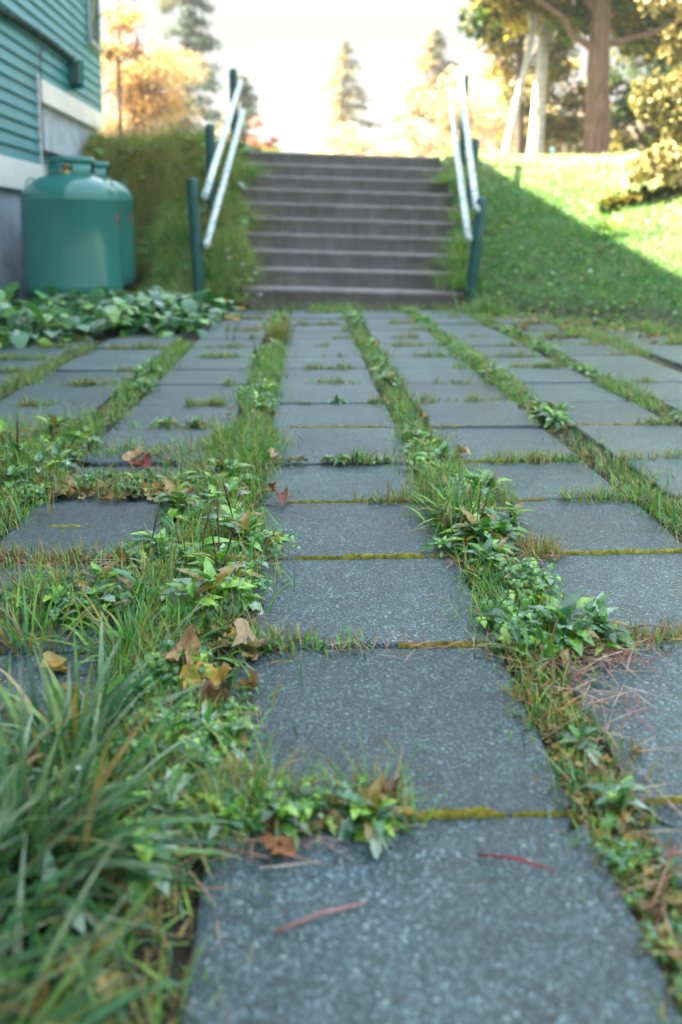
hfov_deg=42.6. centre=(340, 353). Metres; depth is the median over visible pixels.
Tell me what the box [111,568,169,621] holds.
dandelion plant
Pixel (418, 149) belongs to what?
broadleaf tree
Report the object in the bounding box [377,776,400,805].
fallen leaf
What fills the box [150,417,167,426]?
plantain plant
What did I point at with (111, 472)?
dandelion plant
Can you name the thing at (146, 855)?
dandelion plant
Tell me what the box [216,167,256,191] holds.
grass tuft
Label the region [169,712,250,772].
plantain plant
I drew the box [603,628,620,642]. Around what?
fallen leaf
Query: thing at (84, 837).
grass tuft
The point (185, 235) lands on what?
grass tuft
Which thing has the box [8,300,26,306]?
broadleaf plant
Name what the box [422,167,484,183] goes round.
grass tuft
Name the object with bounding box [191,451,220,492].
plantain plant
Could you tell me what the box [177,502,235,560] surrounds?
plantain plant
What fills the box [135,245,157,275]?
grass tuft
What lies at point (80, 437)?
plantain plant
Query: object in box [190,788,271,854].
dandelion plant
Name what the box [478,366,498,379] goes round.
dandelion plant
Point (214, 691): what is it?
fallen leaf
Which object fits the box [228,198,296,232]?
grass tuft
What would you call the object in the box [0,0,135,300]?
house
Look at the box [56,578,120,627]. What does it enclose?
dandelion plant
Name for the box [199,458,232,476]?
dandelion plant
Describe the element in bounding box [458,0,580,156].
broadleaf tree
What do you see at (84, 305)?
broadleaf plant
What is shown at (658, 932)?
dandelion plant
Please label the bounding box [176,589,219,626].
plantain plant
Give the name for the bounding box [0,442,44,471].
dandelion plant
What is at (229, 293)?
grass tuft
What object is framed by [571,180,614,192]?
grass tuft
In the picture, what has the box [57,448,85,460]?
plantain plant
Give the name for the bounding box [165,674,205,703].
plantain plant
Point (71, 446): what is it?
dandelion plant
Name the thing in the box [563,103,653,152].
broadleaf tree
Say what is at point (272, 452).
fallen leaf
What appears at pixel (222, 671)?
fallen leaf
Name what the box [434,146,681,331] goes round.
bank grass
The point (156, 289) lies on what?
broadleaf plant
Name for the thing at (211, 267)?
grass tuft
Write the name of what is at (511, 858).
dry stem
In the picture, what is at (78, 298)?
broadleaf plant
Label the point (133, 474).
dandelion plant
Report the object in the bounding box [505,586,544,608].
plantain plant
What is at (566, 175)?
grass tuft
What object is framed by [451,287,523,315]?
grass tuft
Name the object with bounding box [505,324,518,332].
dandelion plant
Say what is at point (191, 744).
dandelion plant
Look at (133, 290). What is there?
grass tuft
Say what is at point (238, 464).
plantain plant
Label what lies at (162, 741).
plantain plant
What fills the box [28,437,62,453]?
plantain plant
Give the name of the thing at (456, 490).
plantain plant
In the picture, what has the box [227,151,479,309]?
concrete stairs
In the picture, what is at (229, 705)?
plantain plant
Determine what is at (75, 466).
dandelion plant
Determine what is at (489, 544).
dandelion plant
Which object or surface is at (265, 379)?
dandelion plant
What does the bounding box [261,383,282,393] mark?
dandelion plant
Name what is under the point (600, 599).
dandelion plant
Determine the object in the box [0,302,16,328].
broadleaf plant
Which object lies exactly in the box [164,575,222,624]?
dandelion plant
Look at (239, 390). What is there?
plantain plant
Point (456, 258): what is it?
grass tuft
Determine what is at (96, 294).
broadleaf plant
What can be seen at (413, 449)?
dandelion plant
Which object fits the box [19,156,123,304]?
propane tank
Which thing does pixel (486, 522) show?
dandelion plant
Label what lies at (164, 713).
dandelion plant
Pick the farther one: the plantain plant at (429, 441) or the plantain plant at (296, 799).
the plantain plant at (429, 441)
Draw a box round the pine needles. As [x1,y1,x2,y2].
[1,416,681,981]
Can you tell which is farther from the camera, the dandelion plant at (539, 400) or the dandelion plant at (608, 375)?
the dandelion plant at (608, 375)
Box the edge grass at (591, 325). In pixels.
[456,295,681,335]
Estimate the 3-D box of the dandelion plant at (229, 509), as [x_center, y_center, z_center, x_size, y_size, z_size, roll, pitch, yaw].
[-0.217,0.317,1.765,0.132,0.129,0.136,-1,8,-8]
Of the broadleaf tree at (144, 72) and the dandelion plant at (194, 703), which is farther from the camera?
the broadleaf tree at (144, 72)
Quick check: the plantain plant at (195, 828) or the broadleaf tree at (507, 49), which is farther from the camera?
the broadleaf tree at (507, 49)
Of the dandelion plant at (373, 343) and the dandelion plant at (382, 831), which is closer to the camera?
the dandelion plant at (382, 831)
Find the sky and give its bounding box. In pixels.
[98,0,672,156]
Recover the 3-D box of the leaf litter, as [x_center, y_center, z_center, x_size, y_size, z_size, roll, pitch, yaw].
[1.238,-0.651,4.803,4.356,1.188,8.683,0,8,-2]
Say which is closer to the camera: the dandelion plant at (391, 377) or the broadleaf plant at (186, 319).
the dandelion plant at (391, 377)
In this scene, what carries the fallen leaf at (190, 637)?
on the ground at (180, 953)
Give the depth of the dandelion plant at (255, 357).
4.02 m
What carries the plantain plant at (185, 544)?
on the ground at (180, 953)
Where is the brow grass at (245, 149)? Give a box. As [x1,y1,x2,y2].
[66,111,265,230]
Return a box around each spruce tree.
[138,0,226,136]
[214,73,263,149]
[303,32,383,154]
[376,28,459,154]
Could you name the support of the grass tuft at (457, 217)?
on the ground at (180, 953)
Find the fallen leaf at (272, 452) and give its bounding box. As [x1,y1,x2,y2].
[266,448,279,458]
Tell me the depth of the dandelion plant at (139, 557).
1.61 m
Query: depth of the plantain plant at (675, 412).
2.96 m
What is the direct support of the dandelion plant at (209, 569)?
on the ground at (180, 953)
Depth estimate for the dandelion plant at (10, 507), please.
1.96 m
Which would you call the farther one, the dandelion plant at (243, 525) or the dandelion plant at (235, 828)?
the dandelion plant at (243, 525)
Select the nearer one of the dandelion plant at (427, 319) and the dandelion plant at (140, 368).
the dandelion plant at (140, 368)
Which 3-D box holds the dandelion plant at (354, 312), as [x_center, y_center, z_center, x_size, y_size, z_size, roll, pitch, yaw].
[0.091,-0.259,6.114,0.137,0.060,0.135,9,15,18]
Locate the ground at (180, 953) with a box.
[0,151,681,1023]
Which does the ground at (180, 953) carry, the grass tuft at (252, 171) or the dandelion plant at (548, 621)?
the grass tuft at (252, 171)
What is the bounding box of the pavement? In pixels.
[0,309,681,1023]
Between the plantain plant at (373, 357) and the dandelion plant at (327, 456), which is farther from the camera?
the plantain plant at (373, 357)
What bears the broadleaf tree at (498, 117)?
on the ground at (180, 953)
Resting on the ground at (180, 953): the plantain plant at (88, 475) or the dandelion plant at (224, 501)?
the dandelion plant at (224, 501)
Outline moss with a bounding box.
[48,423,681,820]
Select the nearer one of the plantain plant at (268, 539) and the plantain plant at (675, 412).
the plantain plant at (268, 539)
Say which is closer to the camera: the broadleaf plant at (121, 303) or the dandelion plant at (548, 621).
the dandelion plant at (548, 621)
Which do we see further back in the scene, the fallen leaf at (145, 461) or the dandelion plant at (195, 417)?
the dandelion plant at (195, 417)
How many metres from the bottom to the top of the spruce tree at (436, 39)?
6.325 m
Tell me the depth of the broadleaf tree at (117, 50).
16.15 m
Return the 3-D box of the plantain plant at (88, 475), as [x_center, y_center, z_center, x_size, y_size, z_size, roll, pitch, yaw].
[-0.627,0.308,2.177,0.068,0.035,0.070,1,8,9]
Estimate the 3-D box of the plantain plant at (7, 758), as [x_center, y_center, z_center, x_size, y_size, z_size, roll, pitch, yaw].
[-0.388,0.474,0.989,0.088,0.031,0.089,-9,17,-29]
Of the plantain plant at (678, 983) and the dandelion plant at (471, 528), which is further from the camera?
the dandelion plant at (471, 528)
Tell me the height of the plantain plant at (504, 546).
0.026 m
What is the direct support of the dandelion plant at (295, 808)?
on the ground at (180, 953)
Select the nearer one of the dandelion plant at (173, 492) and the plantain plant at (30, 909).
the plantain plant at (30, 909)
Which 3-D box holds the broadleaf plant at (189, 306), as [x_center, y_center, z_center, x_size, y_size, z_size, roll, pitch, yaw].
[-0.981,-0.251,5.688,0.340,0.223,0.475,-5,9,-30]
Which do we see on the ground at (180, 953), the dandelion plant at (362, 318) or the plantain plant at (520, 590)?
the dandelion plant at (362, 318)
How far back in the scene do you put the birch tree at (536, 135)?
12.29 m
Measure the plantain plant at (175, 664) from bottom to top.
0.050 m
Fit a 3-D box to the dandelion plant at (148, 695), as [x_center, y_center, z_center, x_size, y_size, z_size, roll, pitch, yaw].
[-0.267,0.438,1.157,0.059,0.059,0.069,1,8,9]
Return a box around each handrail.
[187,68,245,292]
[449,72,487,304]
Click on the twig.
(652, 625)
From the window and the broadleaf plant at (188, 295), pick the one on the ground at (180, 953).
the broadleaf plant at (188, 295)
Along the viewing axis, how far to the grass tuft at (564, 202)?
8.26 m
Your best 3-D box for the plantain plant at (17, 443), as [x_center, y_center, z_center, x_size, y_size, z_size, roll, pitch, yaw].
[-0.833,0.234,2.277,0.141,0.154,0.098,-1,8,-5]
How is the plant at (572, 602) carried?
on the ground at (180, 953)
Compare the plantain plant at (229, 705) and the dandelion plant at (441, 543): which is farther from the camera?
the dandelion plant at (441, 543)
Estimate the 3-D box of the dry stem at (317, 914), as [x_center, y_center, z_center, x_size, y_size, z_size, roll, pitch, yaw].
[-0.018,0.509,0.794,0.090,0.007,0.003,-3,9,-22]
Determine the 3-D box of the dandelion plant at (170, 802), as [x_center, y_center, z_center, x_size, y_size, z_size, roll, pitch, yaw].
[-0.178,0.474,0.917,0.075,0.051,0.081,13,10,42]
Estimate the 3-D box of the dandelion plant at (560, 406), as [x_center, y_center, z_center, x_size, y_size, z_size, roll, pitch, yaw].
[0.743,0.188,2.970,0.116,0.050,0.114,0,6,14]
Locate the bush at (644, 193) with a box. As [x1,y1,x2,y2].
[592,183,681,212]
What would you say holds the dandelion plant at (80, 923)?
on the ground at (180, 953)
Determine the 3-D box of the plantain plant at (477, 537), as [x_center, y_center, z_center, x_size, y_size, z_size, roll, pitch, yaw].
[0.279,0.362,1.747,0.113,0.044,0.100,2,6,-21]
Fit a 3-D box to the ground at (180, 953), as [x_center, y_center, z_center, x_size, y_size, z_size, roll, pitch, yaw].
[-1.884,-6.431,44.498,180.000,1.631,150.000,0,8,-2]
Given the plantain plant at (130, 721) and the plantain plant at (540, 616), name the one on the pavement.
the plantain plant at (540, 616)
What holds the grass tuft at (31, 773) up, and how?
on the pavement
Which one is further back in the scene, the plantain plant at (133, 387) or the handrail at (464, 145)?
the handrail at (464, 145)
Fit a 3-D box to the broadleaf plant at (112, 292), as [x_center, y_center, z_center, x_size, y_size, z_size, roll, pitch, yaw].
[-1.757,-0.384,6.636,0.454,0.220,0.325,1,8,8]
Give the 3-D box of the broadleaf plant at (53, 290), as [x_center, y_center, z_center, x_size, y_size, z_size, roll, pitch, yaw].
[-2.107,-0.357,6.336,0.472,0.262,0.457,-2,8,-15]
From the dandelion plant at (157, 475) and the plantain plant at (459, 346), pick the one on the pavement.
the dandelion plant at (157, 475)
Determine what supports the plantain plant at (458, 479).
on the ground at (180, 953)
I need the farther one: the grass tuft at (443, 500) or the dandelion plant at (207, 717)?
the grass tuft at (443, 500)
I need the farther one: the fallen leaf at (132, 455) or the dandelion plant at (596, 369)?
the dandelion plant at (596, 369)
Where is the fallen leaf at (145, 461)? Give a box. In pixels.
[128,452,150,466]
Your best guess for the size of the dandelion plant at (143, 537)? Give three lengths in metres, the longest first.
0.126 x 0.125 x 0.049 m
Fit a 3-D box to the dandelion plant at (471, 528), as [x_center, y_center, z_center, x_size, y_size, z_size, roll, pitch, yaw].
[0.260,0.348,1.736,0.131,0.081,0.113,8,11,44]
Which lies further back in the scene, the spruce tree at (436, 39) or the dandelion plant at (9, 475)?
the spruce tree at (436, 39)
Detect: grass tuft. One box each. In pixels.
[0,568,137,669]
[0,611,265,824]
[0,628,255,1023]
[0,658,55,860]
[0,711,188,1023]
[0,832,196,1023]
[2,570,239,679]
[106,138,178,169]
[127,269,148,293]
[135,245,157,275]
[135,261,146,283]
[144,212,203,249]
[154,243,232,275]
[164,247,252,284]
[176,130,204,156]
[178,199,231,228]
[182,221,267,264]
[194,254,284,289]
[210,280,255,307]
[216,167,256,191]
[222,157,277,177]
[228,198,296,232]
[243,307,305,343]
[404,466,533,540]
[418,258,507,290]
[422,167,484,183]
[424,241,503,265]
[429,224,496,253]
[432,199,492,222]
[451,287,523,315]
[474,582,616,695]
[485,168,527,178]
[512,262,550,274]
[525,171,550,179]
[528,203,567,211]
[550,170,582,179]
[551,197,579,206]
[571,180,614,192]
[573,209,655,230]
[579,158,613,169]
[647,195,681,204]
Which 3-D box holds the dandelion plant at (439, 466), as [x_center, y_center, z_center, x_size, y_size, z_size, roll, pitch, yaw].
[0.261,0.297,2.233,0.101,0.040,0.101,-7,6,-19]
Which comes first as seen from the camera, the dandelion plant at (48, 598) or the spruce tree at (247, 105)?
the dandelion plant at (48, 598)
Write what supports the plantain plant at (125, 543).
on the ground at (180, 953)
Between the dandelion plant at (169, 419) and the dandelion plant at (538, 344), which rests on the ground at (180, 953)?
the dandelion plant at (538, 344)
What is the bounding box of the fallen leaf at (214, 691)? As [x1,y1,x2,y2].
[196,679,232,705]
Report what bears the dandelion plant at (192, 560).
on the ground at (180, 953)
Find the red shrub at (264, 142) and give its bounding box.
[247,117,282,151]
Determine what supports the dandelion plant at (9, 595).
on the ground at (180, 953)
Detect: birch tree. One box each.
[491,0,576,156]
[493,0,571,156]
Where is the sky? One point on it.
(284, 47)
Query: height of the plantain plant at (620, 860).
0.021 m
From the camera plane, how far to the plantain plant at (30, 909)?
0.80 m
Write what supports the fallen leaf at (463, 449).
on the pavement
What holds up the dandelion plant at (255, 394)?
on the ground at (180, 953)
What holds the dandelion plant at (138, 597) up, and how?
on the ground at (180, 953)
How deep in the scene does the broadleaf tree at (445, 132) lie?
24.25 m
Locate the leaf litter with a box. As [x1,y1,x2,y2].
[0,175,681,1009]
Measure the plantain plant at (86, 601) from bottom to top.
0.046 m
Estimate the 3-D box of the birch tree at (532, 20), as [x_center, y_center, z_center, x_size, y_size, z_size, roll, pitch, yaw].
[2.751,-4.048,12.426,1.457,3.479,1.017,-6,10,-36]
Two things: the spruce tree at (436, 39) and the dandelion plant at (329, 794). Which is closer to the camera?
the dandelion plant at (329, 794)
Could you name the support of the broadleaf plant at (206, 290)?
on the ground at (180, 953)
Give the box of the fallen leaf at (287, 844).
[263,834,296,856]
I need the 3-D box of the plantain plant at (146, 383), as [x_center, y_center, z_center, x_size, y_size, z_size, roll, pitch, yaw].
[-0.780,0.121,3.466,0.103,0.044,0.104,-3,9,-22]
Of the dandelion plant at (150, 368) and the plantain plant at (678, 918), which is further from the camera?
the dandelion plant at (150, 368)
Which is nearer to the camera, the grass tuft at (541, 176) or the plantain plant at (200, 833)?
the plantain plant at (200, 833)
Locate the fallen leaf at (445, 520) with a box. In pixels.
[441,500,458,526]
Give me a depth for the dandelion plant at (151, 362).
3.88 m
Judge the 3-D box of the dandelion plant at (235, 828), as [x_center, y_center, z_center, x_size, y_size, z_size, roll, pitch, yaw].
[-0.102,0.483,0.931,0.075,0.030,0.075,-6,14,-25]
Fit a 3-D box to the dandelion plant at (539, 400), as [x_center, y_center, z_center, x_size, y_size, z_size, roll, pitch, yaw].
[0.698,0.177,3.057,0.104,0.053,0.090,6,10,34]
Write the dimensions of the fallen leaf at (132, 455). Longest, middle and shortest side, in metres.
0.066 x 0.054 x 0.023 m
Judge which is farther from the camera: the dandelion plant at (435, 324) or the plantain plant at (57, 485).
the dandelion plant at (435, 324)
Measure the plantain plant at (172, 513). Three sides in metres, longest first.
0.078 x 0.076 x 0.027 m
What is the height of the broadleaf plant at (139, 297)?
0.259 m
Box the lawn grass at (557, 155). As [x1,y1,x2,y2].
[426,147,675,157]
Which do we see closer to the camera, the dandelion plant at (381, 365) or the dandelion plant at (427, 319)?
the dandelion plant at (381, 365)
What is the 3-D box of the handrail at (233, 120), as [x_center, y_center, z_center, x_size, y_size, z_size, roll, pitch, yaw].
[-1.143,-1.617,8.207,0.229,2.522,2.946,0,8,0]
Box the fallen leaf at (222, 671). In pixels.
[179,660,228,688]
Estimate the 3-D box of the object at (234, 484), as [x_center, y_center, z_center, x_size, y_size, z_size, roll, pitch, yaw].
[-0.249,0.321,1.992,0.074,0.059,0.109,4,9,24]
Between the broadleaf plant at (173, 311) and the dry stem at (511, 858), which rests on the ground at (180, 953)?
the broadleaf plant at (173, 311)
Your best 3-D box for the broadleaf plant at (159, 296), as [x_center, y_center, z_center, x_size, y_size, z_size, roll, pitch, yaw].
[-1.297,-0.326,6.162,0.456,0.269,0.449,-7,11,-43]
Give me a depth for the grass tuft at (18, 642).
1.34 m
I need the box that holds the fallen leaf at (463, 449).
[453,444,470,454]
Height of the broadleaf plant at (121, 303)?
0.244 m
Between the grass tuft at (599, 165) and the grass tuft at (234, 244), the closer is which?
the grass tuft at (234, 244)
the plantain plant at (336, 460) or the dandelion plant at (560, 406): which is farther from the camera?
the dandelion plant at (560, 406)
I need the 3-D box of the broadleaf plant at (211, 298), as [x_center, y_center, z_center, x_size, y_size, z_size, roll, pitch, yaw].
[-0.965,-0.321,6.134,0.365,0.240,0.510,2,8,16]
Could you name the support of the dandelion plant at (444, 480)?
on the ground at (180, 953)
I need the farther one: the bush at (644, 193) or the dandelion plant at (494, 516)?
the bush at (644, 193)
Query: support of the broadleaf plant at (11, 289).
on the ground at (180, 953)
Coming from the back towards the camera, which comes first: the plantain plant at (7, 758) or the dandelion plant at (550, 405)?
the dandelion plant at (550, 405)
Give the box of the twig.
[627,624,678,628]
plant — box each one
[0,289,8,303]
[0,290,66,312]
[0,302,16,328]
[0,303,65,338]
[0,303,72,347]
[0,416,44,474]
[0,420,30,444]
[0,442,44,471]
[0,464,31,490]
[0,494,23,511]
[0,587,20,602]
[0,593,28,619]
[0,752,33,790]
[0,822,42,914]
[0,868,45,927]
[3,484,40,500]
[4,282,18,300]
[4,590,36,612]
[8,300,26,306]
[8,451,46,471]
[13,414,78,442]
[13,851,110,965]
[14,296,73,312]
[16,465,38,483]
[16,482,50,504]
[25,451,68,482]
[26,585,80,625]
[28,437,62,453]
[28,758,85,801]
[32,569,91,606]
[40,286,80,300]
[40,308,100,333]
[41,315,101,341]
[41,469,68,496]
[44,437,76,457]
[47,444,81,472]
[49,296,104,316]
[52,294,108,314]
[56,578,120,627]
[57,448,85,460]
[57,757,111,827]
[59,587,116,626]
[60,443,80,458]
[64,585,125,623]
[66,431,102,448]
[70,560,132,595]
[71,297,138,333]
[74,737,151,781]
[76,306,102,316]
[76,468,102,485]
[77,435,107,449]
[80,289,117,307]
[80,305,140,334]
[81,287,127,308]
[81,425,99,439]
[85,297,111,314]
[94,812,190,915]
[96,676,155,699]
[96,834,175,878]
[101,467,122,481]
[103,755,132,799]
[104,586,179,623]
[105,299,162,316]
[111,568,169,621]
[112,291,171,317]
[113,311,173,336]
[114,703,161,739]
[115,471,152,484]
[116,479,151,496]
[117,528,181,556]
[118,368,153,381]
[119,508,158,568]
[122,674,165,711]
[123,585,174,619]
[124,375,146,391]
[126,550,159,577]
[126,665,164,707]
[128,420,141,427]
[129,365,153,373]
[130,289,187,311]
[130,377,146,389]
[130,653,167,679]
[131,768,207,830]
[132,306,195,332]
[133,382,156,390]
[135,378,155,390]
[135,731,174,771]
[136,286,171,300]
[137,466,163,483]
[137,538,178,559]
[140,364,165,375]
[140,659,182,693]
[140,730,182,757]
[141,311,208,336]
[143,356,161,369]
[143,640,213,701]
[146,555,187,578]
[148,478,203,515]
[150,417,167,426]
[150,706,196,740]
[150,710,202,760]
[153,493,193,517]
[154,307,203,322]
[157,416,175,427]
[157,508,188,529]
[159,557,256,623]
[163,456,196,484]
[164,525,205,558]
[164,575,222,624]
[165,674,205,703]
[165,735,227,802]
[166,293,192,297]
[167,298,220,327]
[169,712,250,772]
[169,802,206,848]
[170,601,210,622]
[170,809,208,846]
[171,497,196,514]
[172,418,181,426]
[173,291,225,321]
[174,559,204,584]
[174,702,251,752]
[175,542,203,552]
[176,551,203,566]
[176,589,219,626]
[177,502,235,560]
[180,511,201,526]
[181,696,231,715]
[185,289,209,306]
[185,496,260,581]
[188,414,206,427]
[188,418,207,428]
[188,564,243,577]
[190,470,224,485]
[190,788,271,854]
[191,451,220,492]
[194,720,251,750]
[195,459,240,477]
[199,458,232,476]
[199,484,228,510]
[201,479,266,538]
[203,552,267,602]
[205,296,244,315]
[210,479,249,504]
[212,691,258,726]
[213,497,245,510]
[215,510,280,557]
[216,775,276,840]
[217,572,272,617]
[221,463,249,479]
[224,474,264,489]
[226,461,248,479]
[228,541,265,557]
[230,502,251,515]
[233,386,253,397]
[245,390,267,406]
[246,341,268,365]
[247,381,272,396]
[249,523,300,559]
[250,793,310,849]
[252,378,275,386]
[252,398,280,411]
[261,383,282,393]
[262,392,277,400]
[265,775,325,833]
[268,337,285,348]
[289,784,349,824]
[292,798,326,832]
[298,787,351,835]
[321,454,333,462]
[328,393,343,402]
[331,456,346,464]
[331,773,406,839]
[337,776,423,859]
[338,398,350,403]
[347,311,363,319]
[348,452,366,461]
[349,317,369,326]
[354,314,368,321]
[364,337,384,349]
[366,355,382,361]
[371,370,396,383]
[371,453,382,463]
[372,362,390,377]
[378,356,395,365]
[383,371,408,387]
[395,420,420,433]
[401,448,440,475]
[403,429,430,444]
[403,436,428,450]
[408,445,419,455]
[413,430,438,442]
[415,425,439,450]
[418,315,431,322]
[421,316,433,324]
[421,535,468,556]
[422,461,453,475]
[425,438,440,445]
[426,497,469,520]
[427,321,440,329]
[427,440,460,464]
[435,475,453,490]
[438,507,504,550]
[443,487,475,500]
[446,340,463,349]
[448,472,479,498]
[449,344,466,350]
[451,486,504,544]
[451,502,492,522]
[452,518,509,547]
[453,468,480,484]
[455,521,494,550]
[459,478,491,498]
[460,350,484,361]
[461,536,509,574]
[468,470,513,494]
[473,468,515,502]
[473,589,538,651]
[474,543,521,566]
[475,502,502,518]
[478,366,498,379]
[479,361,507,375]
[480,505,530,556]
[484,537,522,564]
[493,370,515,380]
[495,501,535,526]
[497,381,518,387]
[498,557,565,592]
[504,557,562,604]
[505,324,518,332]
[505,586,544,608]
[510,570,563,606]
[514,329,527,337]
[514,627,568,658]
[521,406,548,418]
[523,594,546,635]
[524,397,553,408]
[525,589,606,655]
[526,608,571,635]
[527,401,573,418]
[529,340,546,349]
[536,406,575,428]
[541,345,554,354]
[542,639,589,666]
[543,344,559,351]
[549,416,571,426]
[551,402,576,418]
[554,724,604,764]
[558,356,571,363]
[567,591,637,651]
[568,362,581,369]
[576,367,589,373]
[576,604,636,653]
[577,775,608,795]
[582,363,596,369]
[583,366,595,373]
[584,774,648,834]
[586,372,600,380]
[587,642,624,659]
[588,366,601,374]
[594,835,648,874]
[602,371,617,378]
[623,892,646,908]
[635,846,664,874]
[637,920,677,962]
[665,410,681,418]
[666,908,681,936]
[671,962,681,1000]
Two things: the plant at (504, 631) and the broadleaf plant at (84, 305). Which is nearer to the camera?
the plant at (504, 631)
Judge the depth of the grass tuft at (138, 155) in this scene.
9.12 m
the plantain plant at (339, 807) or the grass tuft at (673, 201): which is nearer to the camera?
the plantain plant at (339, 807)
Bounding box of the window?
[85,0,104,53]
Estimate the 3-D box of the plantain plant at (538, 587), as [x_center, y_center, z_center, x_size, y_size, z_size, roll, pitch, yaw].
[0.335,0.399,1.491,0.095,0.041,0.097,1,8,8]
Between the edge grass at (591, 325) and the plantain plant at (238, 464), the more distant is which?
the edge grass at (591, 325)
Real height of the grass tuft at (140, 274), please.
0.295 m
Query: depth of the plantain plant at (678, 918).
0.79 m
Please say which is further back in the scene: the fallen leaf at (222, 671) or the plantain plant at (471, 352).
the plantain plant at (471, 352)
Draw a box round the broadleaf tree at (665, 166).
[620,0,681,186]
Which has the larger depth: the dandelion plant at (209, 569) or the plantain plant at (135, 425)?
the plantain plant at (135, 425)
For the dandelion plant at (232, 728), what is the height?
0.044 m
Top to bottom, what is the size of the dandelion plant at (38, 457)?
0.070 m
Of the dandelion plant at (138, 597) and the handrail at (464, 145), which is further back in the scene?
the handrail at (464, 145)
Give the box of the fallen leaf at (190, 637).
[160,624,202,663]
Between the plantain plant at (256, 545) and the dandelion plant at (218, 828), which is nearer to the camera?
the dandelion plant at (218, 828)
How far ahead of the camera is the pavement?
1.22 m
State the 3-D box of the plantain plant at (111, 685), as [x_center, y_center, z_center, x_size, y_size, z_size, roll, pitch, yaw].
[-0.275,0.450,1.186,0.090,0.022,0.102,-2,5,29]
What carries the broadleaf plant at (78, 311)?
on the ground at (180, 953)
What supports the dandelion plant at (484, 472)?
on the ground at (180, 953)
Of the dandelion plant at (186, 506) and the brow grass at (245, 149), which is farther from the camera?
the brow grass at (245, 149)
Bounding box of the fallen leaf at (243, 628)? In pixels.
[231,618,270,647]
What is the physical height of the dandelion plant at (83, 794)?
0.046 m
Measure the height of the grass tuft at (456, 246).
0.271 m
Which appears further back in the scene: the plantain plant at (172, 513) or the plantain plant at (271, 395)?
the plantain plant at (271, 395)
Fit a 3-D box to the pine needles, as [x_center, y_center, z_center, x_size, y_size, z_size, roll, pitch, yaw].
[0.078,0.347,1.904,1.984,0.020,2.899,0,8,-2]
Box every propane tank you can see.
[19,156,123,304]
[65,161,135,290]
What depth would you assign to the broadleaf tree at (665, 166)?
8.25 m
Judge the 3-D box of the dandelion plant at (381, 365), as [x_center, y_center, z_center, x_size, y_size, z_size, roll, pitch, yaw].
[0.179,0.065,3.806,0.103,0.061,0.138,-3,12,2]
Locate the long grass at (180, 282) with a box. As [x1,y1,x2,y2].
[73,124,281,306]
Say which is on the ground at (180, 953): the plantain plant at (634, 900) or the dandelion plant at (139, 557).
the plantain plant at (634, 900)
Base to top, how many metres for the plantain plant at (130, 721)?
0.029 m
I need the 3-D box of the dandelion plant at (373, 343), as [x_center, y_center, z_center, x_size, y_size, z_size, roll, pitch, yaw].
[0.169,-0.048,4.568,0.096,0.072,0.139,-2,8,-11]
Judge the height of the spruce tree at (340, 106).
7.355 m
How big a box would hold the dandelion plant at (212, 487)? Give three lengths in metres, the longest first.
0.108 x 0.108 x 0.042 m
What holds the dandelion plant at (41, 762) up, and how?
on the ground at (180, 953)
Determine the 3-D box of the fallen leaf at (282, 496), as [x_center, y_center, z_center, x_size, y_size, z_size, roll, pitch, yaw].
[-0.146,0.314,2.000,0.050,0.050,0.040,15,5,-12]
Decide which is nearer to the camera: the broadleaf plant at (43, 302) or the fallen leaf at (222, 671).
the fallen leaf at (222, 671)
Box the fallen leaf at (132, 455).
[122,446,144,460]
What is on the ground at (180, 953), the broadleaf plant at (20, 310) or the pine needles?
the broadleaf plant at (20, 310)
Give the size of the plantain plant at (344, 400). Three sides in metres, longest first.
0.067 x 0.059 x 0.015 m
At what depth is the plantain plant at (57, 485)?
2.08 m
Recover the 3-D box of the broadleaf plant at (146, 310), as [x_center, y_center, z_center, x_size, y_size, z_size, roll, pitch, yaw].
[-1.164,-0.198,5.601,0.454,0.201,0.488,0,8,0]
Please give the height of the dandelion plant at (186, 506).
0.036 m
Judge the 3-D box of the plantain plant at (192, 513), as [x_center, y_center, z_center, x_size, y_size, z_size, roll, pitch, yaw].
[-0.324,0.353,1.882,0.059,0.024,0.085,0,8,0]
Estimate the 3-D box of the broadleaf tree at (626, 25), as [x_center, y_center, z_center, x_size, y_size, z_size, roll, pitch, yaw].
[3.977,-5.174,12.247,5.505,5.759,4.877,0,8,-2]
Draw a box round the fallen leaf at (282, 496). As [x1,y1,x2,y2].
[268,481,288,504]
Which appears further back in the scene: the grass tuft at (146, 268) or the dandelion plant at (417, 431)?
the grass tuft at (146, 268)
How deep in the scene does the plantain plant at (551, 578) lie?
1.51 m
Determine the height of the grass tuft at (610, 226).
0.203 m
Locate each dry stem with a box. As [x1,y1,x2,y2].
[274,902,366,932]
[478,853,554,870]
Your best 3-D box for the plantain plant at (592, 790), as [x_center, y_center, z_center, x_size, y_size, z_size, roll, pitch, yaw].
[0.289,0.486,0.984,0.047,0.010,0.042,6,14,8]
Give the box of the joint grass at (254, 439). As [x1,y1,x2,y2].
[0,293,681,1023]
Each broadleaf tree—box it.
[101,0,147,135]
[101,31,209,137]
[308,121,373,154]
[365,136,406,155]
[398,117,440,156]
[411,64,508,156]
[457,0,681,155]
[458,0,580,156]
[469,39,555,154]
[490,53,586,156]
[502,72,583,154]
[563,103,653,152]
[584,18,681,155]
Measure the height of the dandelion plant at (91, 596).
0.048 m
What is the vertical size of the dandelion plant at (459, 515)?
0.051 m
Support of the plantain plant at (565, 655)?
on the pavement
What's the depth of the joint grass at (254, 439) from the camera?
1.63 m
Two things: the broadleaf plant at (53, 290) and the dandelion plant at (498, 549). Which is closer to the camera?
the dandelion plant at (498, 549)
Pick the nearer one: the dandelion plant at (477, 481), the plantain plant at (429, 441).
the dandelion plant at (477, 481)

